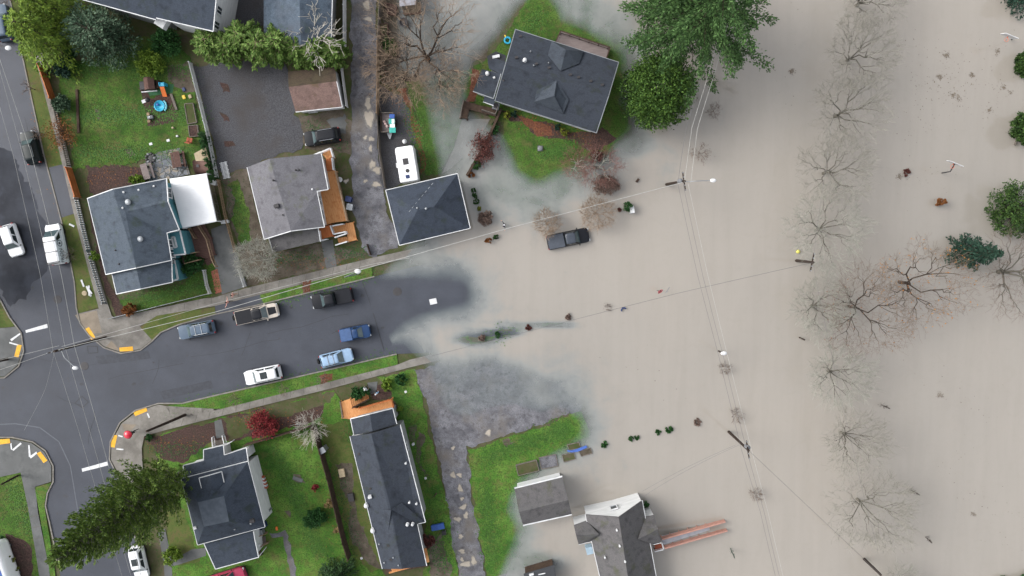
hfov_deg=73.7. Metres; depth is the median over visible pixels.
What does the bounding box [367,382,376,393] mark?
garden path
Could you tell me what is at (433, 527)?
storage bin
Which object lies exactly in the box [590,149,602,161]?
shrub
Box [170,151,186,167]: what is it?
picnic table
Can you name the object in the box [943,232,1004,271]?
conifer tree
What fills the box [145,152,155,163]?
fire pit
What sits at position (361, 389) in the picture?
shrub
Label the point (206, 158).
conifer
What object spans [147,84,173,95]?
play mat
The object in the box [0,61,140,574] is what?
power line
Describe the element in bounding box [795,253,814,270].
utility pole
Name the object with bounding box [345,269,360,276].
street lamp
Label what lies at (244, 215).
side grass
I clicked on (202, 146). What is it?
conifer
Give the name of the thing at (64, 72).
shrub
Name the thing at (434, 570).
dirt patch
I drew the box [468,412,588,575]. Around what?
lawn
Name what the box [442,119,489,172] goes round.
garden path
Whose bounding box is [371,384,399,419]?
flower bed
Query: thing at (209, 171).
conifer
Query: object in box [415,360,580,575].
gravel lane
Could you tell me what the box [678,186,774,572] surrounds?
power line
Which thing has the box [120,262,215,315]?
lawn
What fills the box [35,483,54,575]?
verge
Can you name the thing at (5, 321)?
lawn
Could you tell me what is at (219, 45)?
bamboo clump
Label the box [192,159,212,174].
garden shed
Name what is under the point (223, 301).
power line
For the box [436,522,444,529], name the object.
storage bin
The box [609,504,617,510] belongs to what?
window
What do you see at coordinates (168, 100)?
play area bark
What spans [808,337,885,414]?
bare tree
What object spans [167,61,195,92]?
dirt path
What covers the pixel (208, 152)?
conifer
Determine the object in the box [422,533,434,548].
shrub
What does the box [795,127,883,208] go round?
bare tree
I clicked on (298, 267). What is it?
dark weeds
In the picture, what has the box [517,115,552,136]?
red leaf litter
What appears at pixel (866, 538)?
bare tree
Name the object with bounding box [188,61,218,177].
fence
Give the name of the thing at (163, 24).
bay window
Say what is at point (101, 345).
kerb
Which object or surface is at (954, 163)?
basketball hoop
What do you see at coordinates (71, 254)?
young tree
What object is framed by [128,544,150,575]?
parked car
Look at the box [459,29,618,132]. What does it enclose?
house
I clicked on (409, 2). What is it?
shed
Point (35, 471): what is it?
pavement
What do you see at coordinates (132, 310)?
shrub
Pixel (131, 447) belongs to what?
pavement
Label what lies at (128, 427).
kerb ramp
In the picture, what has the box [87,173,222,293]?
house
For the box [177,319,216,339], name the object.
parked car
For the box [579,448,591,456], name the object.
raised bed
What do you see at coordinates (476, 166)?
shrub
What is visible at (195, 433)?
flower bed
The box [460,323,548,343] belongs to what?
verge
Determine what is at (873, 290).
bare tree
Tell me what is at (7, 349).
pavement
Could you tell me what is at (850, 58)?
bare tree
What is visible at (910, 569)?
bare tree
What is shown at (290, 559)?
garden path
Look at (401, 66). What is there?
bare tree
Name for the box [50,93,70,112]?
shrub
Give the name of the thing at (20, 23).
evergreen tree
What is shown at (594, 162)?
bare tree
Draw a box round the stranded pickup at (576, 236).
[546,228,589,249]
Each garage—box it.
[385,173,470,245]
[514,473,571,525]
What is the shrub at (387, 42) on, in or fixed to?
on the woodland floor
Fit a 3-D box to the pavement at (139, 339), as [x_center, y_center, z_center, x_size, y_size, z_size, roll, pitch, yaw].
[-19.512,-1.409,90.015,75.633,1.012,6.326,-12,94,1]
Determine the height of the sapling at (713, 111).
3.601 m
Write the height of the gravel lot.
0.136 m
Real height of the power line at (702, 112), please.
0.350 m
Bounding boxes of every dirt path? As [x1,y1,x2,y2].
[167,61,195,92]
[335,463,380,568]
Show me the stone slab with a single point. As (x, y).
(298, 479)
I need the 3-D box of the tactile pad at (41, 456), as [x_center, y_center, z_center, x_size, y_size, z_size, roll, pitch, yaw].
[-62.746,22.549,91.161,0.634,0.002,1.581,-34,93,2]
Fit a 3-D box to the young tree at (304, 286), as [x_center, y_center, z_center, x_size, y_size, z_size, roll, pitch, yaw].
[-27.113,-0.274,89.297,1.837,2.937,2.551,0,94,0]
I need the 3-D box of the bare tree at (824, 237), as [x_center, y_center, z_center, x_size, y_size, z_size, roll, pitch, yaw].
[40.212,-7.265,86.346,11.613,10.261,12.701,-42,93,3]
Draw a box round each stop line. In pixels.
[25,324,47,332]
[82,462,107,471]
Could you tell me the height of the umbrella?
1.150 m
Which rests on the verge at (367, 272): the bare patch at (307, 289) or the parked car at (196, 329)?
the bare patch at (307, 289)
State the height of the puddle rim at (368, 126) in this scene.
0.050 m
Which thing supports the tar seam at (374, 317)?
on the road
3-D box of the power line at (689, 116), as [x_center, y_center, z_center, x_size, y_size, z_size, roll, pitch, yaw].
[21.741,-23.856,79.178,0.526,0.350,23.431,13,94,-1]
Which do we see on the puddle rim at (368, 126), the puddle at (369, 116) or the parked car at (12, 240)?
the puddle at (369, 116)
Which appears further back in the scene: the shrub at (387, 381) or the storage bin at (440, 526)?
the storage bin at (440, 526)
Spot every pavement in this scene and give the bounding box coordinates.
[0,327,21,375]
[0,439,50,575]
[29,13,111,316]
[78,248,416,351]
[111,334,517,483]
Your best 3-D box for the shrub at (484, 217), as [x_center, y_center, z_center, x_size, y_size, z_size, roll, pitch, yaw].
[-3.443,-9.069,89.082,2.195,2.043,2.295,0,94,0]
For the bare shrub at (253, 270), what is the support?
on the side yard at (254, 224)
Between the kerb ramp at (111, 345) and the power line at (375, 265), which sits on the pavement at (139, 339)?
the kerb ramp at (111, 345)
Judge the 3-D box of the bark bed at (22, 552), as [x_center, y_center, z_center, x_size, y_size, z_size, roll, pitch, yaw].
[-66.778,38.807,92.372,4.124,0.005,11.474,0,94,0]
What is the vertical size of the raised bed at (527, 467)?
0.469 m
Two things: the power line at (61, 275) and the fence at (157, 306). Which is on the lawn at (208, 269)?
the fence at (157, 306)
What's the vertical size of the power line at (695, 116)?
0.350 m
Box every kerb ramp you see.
[75,311,101,333]
[106,341,119,350]
[122,424,135,430]
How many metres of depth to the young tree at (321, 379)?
89.47 m
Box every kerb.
[0,299,24,378]
[0,437,54,544]
[9,0,373,353]
[109,353,396,541]
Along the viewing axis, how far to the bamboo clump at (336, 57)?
84.49 m
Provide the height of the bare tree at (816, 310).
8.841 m
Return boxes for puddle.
[363,1,368,9]
[364,111,373,126]
[365,98,370,109]
[373,167,379,173]
[460,561,469,565]
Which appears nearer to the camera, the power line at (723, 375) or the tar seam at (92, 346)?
the power line at (723, 375)
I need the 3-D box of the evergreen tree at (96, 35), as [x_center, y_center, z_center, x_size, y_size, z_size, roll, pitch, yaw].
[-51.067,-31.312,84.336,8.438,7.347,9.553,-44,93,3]
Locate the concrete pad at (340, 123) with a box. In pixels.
[326,114,346,133]
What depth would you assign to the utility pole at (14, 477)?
88.52 m
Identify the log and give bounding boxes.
[75,89,79,132]
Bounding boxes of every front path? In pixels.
[214,420,224,437]
[321,239,335,268]
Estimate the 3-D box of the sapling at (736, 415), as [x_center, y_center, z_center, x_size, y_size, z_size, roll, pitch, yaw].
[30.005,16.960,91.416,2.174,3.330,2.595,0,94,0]
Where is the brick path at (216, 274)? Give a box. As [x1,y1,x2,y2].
[211,269,221,293]
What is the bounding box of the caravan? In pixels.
[395,139,419,183]
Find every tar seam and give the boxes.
[87,346,97,353]
[363,284,383,349]
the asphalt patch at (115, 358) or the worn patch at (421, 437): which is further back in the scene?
the worn patch at (421, 437)
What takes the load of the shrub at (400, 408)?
on the lawn at (426, 448)
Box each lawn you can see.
[0,309,13,327]
[0,473,38,575]
[59,36,216,171]
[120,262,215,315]
[152,390,384,575]
[165,497,199,564]
[377,369,457,575]
[405,67,476,175]
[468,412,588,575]
[473,0,631,190]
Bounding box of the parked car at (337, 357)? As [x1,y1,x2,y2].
[317,348,353,367]
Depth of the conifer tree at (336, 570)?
90.87 m
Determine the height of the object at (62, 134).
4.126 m
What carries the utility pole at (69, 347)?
on the pavement at (139, 339)
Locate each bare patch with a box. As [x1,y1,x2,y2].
[302,280,310,292]
[319,373,332,383]
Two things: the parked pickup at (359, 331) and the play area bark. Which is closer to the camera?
the play area bark
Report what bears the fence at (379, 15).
on the ground at (342, 170)
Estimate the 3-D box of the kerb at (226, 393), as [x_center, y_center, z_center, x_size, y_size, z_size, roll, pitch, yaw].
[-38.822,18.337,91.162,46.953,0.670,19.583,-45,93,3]
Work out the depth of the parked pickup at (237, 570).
91.36 m
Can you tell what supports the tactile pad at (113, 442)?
on the pavement at (131, 447)
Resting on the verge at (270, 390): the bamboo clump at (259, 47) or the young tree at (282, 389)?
the young tree at (282, 389)
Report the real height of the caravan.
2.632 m
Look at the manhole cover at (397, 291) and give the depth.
90.19 m
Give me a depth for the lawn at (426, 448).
91.63 m
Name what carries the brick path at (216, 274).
on the driveway at (224, 258)
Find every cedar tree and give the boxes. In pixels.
[617,0,779,109]
[624,0,701,43]
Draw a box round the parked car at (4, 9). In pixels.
[0,4,14,42]
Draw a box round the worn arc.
[0,423,77,511]
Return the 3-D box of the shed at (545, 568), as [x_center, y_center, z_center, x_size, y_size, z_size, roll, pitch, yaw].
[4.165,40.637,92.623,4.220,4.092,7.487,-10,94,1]
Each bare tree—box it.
[287,0,344,71]
[291,408,328,449]
[357,30,433,108]
[359,0,483,106]
[405,49,471,118]
[530,205,562,239]
[558,142,596,182]
[572,137,625,191]
[577,192,619,234]
[775,175,880,280]
[786,268,862,349]
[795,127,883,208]
[808,69,898,148]
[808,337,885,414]
[818,404,901,484]
[820,257,935,358]
[821,469,927,556]
[823,7,912,97]
[842,0,914,35]
[871,234,985,337]
[878,557,919,575]
[974,224,1023,322]
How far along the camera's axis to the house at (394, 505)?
87.21 m
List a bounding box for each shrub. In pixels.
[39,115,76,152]
[50,56,70,78]
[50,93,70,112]
[62,49,76,60]
[88,251,99,260]
[120,302,136,316]
[128,174,145,184]
[133,48,166,78]
[145,433,152,442]
[147,27,182,57]
[161,545,182,566]
[179,253,204,278]
[229,234,280,282]
[245,408,280,440]
[302,506,328,528]
[311,484,318,491]
[324,499,332,507]
[351,386,364,400]
[359,387,370,395]
[381,35,397,55]
[381,378,391,391]
[394,372,407,385]
[396,406,402,411]
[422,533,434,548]
[466,127,500,167]
[471,160,480,169]
[477,210,492,226]
[478,334,484,340]
[484,238,491,243]
[503,111,510,119]
[511,110,517,117]
[525,324,531,330]
[560,127,568,135]
[565,313,570,319]
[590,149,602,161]
[591,174,620,195]
[601,440,607,447]
[623,201,632,211]
[643,501,649,507]
[665,425,672,433]
[694,418,701,425]
[903,168,910,176]
[935,198,947,205]
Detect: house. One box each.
[84,0,237,32]
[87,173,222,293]
[181,434,271,568]
[247,148,357,251]
[264,0,335,45]
[340,394,428,573]
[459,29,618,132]
[573,493,727,575]
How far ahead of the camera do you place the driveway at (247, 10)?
87.31 m
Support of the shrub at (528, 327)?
on the ground at (342, 170)
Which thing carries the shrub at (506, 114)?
on the flower bed at (603, 134)
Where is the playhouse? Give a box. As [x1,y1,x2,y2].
[139,77,160,92]
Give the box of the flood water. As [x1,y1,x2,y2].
[391,0,1023,575]
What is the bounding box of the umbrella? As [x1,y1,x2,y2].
[124,430,131,438]
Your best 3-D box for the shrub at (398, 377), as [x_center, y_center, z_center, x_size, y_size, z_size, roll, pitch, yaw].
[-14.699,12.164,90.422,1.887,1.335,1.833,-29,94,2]
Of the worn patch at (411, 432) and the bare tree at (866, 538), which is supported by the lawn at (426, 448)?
the worn patch at (411, 432)
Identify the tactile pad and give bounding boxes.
[0,439,9,443]
[14,344,21,356]
[37,452,46,462]
[85,327,94,339]
[111,435,116,447]
[119,346,132,350]
[134,408,146,415]
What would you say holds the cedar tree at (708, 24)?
on the ground at (342, 170)
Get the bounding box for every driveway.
[49,165,73,216]
[211,224,246,293]
[215,295,262,312]
[235,0,263,25]
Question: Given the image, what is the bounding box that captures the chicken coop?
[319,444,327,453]
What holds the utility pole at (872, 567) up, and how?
in the flood water
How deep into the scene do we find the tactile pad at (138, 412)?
90.77 m
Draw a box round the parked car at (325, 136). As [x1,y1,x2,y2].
[303,127,341,146]
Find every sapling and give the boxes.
[690,143,711,163]
[706,102,719,118]
[719,363,730,377]
[731,408,744,423]
[749,489,764,500]
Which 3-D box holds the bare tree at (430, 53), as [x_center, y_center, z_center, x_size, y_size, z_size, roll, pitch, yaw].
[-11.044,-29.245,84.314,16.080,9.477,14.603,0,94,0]
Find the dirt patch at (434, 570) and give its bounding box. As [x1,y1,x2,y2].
[425,532,451,575]
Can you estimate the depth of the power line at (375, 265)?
81.45 m
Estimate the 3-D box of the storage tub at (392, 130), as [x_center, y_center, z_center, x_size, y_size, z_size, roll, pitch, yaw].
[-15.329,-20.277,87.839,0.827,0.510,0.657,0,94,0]
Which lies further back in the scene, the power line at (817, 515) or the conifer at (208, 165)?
the conifer at (208, 165)
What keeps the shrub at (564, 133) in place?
on the flower bed at (603, 134)
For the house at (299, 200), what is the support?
on the ground at (342, 170)
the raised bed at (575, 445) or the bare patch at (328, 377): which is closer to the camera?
the bare patch at (328, 377)
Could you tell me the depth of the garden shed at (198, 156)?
87.04 m
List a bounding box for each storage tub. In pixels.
[389,119,394,123]
[389,127,395,132]
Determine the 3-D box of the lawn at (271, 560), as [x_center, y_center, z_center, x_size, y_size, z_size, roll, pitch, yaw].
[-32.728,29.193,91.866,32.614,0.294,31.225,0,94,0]
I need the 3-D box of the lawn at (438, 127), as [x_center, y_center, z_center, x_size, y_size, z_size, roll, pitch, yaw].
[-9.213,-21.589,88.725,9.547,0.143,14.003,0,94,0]
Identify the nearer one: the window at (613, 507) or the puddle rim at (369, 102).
the puddle rim at (369, 102)
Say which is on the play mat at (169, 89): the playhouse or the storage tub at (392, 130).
the playhouse
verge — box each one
[11,0,97,312]
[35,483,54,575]
[141,307,214,340]
[169,355,397,408]
[260,267,371,302]
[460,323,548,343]
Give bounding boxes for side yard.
[220,169,367,286]
[319,420,380,572]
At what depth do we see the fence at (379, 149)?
87.87 m
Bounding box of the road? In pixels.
[0,0,517,575]
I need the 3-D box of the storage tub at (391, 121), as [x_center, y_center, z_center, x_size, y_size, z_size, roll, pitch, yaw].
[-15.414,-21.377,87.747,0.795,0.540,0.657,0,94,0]
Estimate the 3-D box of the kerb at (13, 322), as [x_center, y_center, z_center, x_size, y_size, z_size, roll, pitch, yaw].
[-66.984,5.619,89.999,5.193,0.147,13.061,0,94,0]
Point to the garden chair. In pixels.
(188, 140)
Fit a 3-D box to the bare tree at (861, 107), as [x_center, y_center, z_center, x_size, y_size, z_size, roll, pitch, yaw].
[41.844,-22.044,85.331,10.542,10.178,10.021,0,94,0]
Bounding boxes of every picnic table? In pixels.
[140,162,155,179]
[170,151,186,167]
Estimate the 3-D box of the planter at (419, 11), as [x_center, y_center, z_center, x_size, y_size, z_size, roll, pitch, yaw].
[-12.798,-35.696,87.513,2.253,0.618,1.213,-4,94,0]
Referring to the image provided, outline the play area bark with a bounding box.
[138,87,178,126]
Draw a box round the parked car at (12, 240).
[0,223,26,257]
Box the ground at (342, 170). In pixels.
[0,0,635,575]
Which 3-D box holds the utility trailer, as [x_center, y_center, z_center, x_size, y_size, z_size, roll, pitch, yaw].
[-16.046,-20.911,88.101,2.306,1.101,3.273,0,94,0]
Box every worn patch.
[408,425,416,441]
[416,432,426,475]
[502,438,514,446]
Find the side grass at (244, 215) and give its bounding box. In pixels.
[227,179,251,244]
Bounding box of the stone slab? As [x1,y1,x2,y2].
[292,476,302,482]
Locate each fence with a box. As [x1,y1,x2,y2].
[36,63,54,98]
[50,99,70,166]
[64,167,80,197]
[73,197,105,304]
[109,294,205,318]
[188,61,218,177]
[202,270,211,293]
[216,179,235,251]
[237,269,245,286]
[243,424,311,446]
[311,425,350,561]
[341,68,348,107]
[342,0,346,46]
[376,0,381,41]
[376,40,379,114]
[376,114,386,188]
[466,108,501,175]
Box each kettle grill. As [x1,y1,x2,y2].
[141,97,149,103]
[399,17,407,26]
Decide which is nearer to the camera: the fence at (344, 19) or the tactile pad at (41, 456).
the fence at (344, 19)
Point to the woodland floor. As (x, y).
(480, 50)
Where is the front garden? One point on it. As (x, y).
(292, 270)
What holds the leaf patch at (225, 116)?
on the gravel lot
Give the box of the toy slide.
[158,82,167,96]
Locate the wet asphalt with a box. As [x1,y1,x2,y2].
[0,148,48,305]
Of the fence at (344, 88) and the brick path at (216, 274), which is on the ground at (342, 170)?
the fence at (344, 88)
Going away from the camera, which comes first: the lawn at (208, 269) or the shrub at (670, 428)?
the lawn at (208, 269)
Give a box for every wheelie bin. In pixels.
[345,196,352,202]
[346,203,353,209]
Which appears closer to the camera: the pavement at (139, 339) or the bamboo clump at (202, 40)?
the bamboo clump at (202, 40)
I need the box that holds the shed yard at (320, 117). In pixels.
[298,109,351,154]
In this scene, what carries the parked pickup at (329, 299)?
on the road
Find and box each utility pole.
[0,474,19,484]
[46,336,106,369]
[146,414,185,431]
[665,172,715,190]
[727,431,750,458]
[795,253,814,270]
[863,558,881,575]
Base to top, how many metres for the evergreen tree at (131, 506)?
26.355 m
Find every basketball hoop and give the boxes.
[942,160,963,172]
[1001,33,1018,41]
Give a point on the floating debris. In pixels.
(925, 170)
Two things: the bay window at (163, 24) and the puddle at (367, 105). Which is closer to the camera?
the bay window at (163, 24)
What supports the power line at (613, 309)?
attached to the utility pole at (802, 261)
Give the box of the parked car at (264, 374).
[243,364,283,385]
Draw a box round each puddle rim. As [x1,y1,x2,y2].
[363,109,374,129]
[364,96,371,111]
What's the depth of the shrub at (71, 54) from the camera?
86.62 m
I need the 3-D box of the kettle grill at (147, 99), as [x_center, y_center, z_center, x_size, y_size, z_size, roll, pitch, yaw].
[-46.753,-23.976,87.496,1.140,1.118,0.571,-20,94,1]
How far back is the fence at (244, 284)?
89.13 m
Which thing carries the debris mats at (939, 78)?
on the flood water
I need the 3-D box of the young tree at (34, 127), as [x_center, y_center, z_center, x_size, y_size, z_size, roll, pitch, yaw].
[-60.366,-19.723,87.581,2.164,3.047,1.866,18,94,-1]
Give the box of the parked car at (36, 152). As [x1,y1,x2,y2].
[20,130,43,164]
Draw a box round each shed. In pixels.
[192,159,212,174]
[194,147,213,161]
[288,67,344,112]
[399,0,416,9]
[524,559,555,575]
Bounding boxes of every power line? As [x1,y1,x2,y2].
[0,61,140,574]
[0,73,130,574]
[0,109,121,574]
[58,182,682,349]
[61,258,406,346]
[410,262,812,361]
[678,40,711,178]
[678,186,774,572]
[683,185,778,572]
[684,43,716,181]
[688,185,782,573]
[691,28,726,177]
[759,460,880,574]
[813,262,877,548]
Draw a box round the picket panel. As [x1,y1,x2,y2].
[219,162,229,178]
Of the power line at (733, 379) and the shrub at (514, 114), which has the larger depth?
the shrub at (514, 114)
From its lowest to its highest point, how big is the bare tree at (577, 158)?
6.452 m
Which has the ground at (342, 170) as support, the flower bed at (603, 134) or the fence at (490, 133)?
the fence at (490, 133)
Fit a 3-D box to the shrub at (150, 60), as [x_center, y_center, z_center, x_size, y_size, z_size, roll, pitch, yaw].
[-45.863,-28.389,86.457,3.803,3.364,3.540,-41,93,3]
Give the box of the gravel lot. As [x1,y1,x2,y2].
[193,60,302,174]
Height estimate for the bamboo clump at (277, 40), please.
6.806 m
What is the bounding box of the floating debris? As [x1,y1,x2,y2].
[589,2,1016,544]
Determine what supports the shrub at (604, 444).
in the flood water
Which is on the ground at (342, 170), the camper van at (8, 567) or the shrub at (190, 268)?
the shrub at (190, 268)
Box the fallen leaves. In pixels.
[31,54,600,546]
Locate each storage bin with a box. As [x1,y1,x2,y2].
[431,524,436,530]
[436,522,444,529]
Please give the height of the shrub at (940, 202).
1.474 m
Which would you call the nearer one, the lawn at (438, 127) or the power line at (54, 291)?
the power line at (54, 291)
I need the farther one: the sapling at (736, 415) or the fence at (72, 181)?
the sapling at (736, 415)
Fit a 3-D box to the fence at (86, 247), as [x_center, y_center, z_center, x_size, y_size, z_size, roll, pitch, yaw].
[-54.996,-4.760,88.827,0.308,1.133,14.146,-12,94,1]
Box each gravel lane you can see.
[349,0,397,256]
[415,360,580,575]
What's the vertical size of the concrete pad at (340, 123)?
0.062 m
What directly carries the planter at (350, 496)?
on the dirt path at (370, 558)
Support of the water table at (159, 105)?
on the play area bark
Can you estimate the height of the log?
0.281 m
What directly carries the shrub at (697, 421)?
in the flood water
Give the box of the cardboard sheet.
[429,298,436,304]
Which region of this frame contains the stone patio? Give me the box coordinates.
[145,148,189,180]
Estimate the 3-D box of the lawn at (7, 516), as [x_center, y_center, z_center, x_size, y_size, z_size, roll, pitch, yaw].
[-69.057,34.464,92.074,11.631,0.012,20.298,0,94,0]
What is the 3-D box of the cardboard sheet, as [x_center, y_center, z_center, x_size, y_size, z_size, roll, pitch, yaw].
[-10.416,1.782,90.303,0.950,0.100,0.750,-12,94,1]
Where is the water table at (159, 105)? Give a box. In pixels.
[154,100,166,110]
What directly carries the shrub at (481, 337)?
on the ground at (342, 170)
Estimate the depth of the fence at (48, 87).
87.03 m
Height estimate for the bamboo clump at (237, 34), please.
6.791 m
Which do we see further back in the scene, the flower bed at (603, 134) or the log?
the flower bed at (603, 134)
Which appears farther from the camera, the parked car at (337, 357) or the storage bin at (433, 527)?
the storage bin at (433, 527)
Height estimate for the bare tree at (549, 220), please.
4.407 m
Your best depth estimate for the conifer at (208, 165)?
87.20 m
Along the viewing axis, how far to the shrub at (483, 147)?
87.72 m
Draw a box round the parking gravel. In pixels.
[378,85,419,189]
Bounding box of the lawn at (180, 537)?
[165,497,199,564]
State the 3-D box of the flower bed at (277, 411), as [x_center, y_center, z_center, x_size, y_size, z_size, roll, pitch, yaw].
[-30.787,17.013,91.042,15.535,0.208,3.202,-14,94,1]
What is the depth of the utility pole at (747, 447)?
84.48 m
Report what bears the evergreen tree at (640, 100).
on the ground at (342, 170)
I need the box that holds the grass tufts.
[4,2,588,572]
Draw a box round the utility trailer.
[378,112,396,138]
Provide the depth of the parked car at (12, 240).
88.08 m
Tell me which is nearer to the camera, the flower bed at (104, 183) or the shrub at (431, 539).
the flower bed at (104, 183)
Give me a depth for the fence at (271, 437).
90.15 m
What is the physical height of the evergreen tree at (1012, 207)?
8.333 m
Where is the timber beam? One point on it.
(173, 101)
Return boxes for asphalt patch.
[96,351,150,364]
[160,380,212,398]
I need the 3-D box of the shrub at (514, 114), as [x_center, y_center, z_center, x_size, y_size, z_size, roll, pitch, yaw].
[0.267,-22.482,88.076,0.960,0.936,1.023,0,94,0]
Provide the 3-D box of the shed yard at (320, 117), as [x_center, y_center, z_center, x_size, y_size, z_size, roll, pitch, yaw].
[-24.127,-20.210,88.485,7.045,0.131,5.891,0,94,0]
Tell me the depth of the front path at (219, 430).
91.06 m
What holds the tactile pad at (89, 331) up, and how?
on the kerb ramp at (90, 320)
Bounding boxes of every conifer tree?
[317,551,358,575]
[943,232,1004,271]
[1000,0,1023,20]
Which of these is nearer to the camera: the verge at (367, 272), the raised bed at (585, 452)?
the verge at (367, 272)
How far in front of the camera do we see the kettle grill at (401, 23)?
87.42 m
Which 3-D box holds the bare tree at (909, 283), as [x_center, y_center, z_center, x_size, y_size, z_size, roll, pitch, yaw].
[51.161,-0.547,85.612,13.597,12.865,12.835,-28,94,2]
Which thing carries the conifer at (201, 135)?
on the lawn at (98, 93)
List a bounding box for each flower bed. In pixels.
[85,164,146,194]
[90,213,123,316]
[144,405,323,462]
[222,392,334,440]
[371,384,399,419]
[502,110,616,149]
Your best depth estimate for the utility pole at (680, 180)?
80.43 m
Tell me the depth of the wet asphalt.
89.14 m
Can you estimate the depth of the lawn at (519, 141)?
88.61 m
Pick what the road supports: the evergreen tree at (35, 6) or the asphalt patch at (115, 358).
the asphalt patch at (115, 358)
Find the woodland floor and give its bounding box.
[380,0,491,87]
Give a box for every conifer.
[197,131,209,139]
[199,137,208,144]
[200,144,211,150]
[201,150,213,155]
[202,155,215,164]
[204,163,215,168]
[206,168,217,175]
[208,173,219,182]
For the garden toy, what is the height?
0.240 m
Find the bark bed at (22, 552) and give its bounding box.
[5,534,32,575]
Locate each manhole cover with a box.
[53,295,61,303]
[80,362,88,369]
[393,287,401,295]
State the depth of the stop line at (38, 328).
90.02 m
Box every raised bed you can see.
[184,103,197,123]
[188,125,198,136]
[516,459,538,475]
[539,454,557,469]
[562,452,575,461]
[567,442,580,449]
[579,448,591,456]
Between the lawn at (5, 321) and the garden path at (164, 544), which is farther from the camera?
the garden path at (164, 544)
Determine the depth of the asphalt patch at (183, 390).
90.67 m
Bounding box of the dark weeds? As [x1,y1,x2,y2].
[146,115,457,575]
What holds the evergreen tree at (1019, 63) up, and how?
on the ground at (342, 170)
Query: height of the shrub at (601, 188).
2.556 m
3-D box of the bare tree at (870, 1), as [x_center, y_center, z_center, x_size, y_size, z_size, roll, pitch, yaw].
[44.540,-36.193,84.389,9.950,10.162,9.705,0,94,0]
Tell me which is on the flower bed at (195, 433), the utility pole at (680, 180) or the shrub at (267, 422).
the shrub at (267, 422)
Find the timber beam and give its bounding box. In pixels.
[170,93,177,109]
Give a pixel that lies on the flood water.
(955, 462)
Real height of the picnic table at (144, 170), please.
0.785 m
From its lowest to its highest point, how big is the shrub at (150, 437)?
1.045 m
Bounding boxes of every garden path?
[158,529,171,575]
[168,548,205,566]
[270,530,295,575]
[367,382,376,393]
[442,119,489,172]
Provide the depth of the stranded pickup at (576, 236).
89.04 m
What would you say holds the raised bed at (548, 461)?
on the lawn at (506, 478)
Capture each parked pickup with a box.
[209,565,248,575]
[232,302,280,324]
[311,287,354,308]
[338,324,371,341]
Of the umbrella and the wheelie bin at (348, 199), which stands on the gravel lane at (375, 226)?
the wheelie bin at (348, 199)
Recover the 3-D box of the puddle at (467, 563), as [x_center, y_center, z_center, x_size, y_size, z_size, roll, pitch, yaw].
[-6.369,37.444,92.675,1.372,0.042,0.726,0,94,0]
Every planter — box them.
[338,468,345,477]
[347,492,354,501]
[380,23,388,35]
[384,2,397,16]
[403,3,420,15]
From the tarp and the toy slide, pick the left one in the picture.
the toy slide
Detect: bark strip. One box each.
[398,88,425,172]
[466,68,479,101]
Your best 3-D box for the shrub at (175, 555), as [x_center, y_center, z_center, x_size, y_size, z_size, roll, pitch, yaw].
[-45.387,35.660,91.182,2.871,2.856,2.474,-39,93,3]
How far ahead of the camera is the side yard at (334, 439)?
91.61 m
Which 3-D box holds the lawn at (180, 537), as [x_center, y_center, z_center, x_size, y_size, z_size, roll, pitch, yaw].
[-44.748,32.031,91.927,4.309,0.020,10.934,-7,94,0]
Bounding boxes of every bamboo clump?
[189,29,225,66]
[209,28,247,69]
[221,18,260,63]
[240,26,279,71]
[260,22,300,69]
[280,35,317,70]
[298,35,332,69]
[318,37,352,71]
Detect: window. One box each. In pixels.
[154,19,170,30]
[168,187,172,198]
[214,19,220,30]
[216,4,222,17]
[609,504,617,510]
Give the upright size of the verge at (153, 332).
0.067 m
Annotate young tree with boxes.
[19,78,36,93]
[30,126,45,138]
[61,248,75,260]
[227,392,241,409]
[276,383,289,396]
[299,279,309,295]
[316,372,327,386]
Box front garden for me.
[273,246,325,277]
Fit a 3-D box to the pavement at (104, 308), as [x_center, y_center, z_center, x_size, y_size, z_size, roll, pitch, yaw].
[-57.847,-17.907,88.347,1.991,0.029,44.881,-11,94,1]
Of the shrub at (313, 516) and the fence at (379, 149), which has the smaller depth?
the fence at (379, 149)
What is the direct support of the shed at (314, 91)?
on the ground at (342, 170)
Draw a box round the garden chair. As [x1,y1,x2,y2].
[184,137,193,143]
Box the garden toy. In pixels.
[504,35,510,43]
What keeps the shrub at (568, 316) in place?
in the flood water
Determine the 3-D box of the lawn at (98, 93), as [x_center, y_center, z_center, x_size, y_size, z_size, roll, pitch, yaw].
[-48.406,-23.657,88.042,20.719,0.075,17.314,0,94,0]
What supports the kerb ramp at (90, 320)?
on the pavement at (139, 339)
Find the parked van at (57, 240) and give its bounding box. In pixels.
[42,223,70,264]
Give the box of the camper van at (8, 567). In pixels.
[0,538,20,575]
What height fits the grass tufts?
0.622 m
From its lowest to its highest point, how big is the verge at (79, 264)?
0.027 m
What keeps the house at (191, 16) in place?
on the ground at (342, 170)
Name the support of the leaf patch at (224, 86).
on the gravel lot
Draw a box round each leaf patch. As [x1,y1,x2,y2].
[219,112,229,121]
[220,82,229,91]
[224,141,235,146]
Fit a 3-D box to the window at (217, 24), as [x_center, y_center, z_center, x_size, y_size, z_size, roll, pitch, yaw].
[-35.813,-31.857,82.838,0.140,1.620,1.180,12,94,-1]
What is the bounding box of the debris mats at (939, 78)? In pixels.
[788,48,1011,516]
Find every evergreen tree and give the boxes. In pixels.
[2,0,86,84]
[13,0,94,49]
[44,453,192,570]
[60,0,141,71]
[617,49,697,133]
[984,178,1023,238]
[1008,111,1023,145]
[1013,51,1023,77]
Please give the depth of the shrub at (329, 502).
91.32 m
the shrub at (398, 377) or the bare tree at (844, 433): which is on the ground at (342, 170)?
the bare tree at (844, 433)
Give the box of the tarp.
[567,446,586,451]

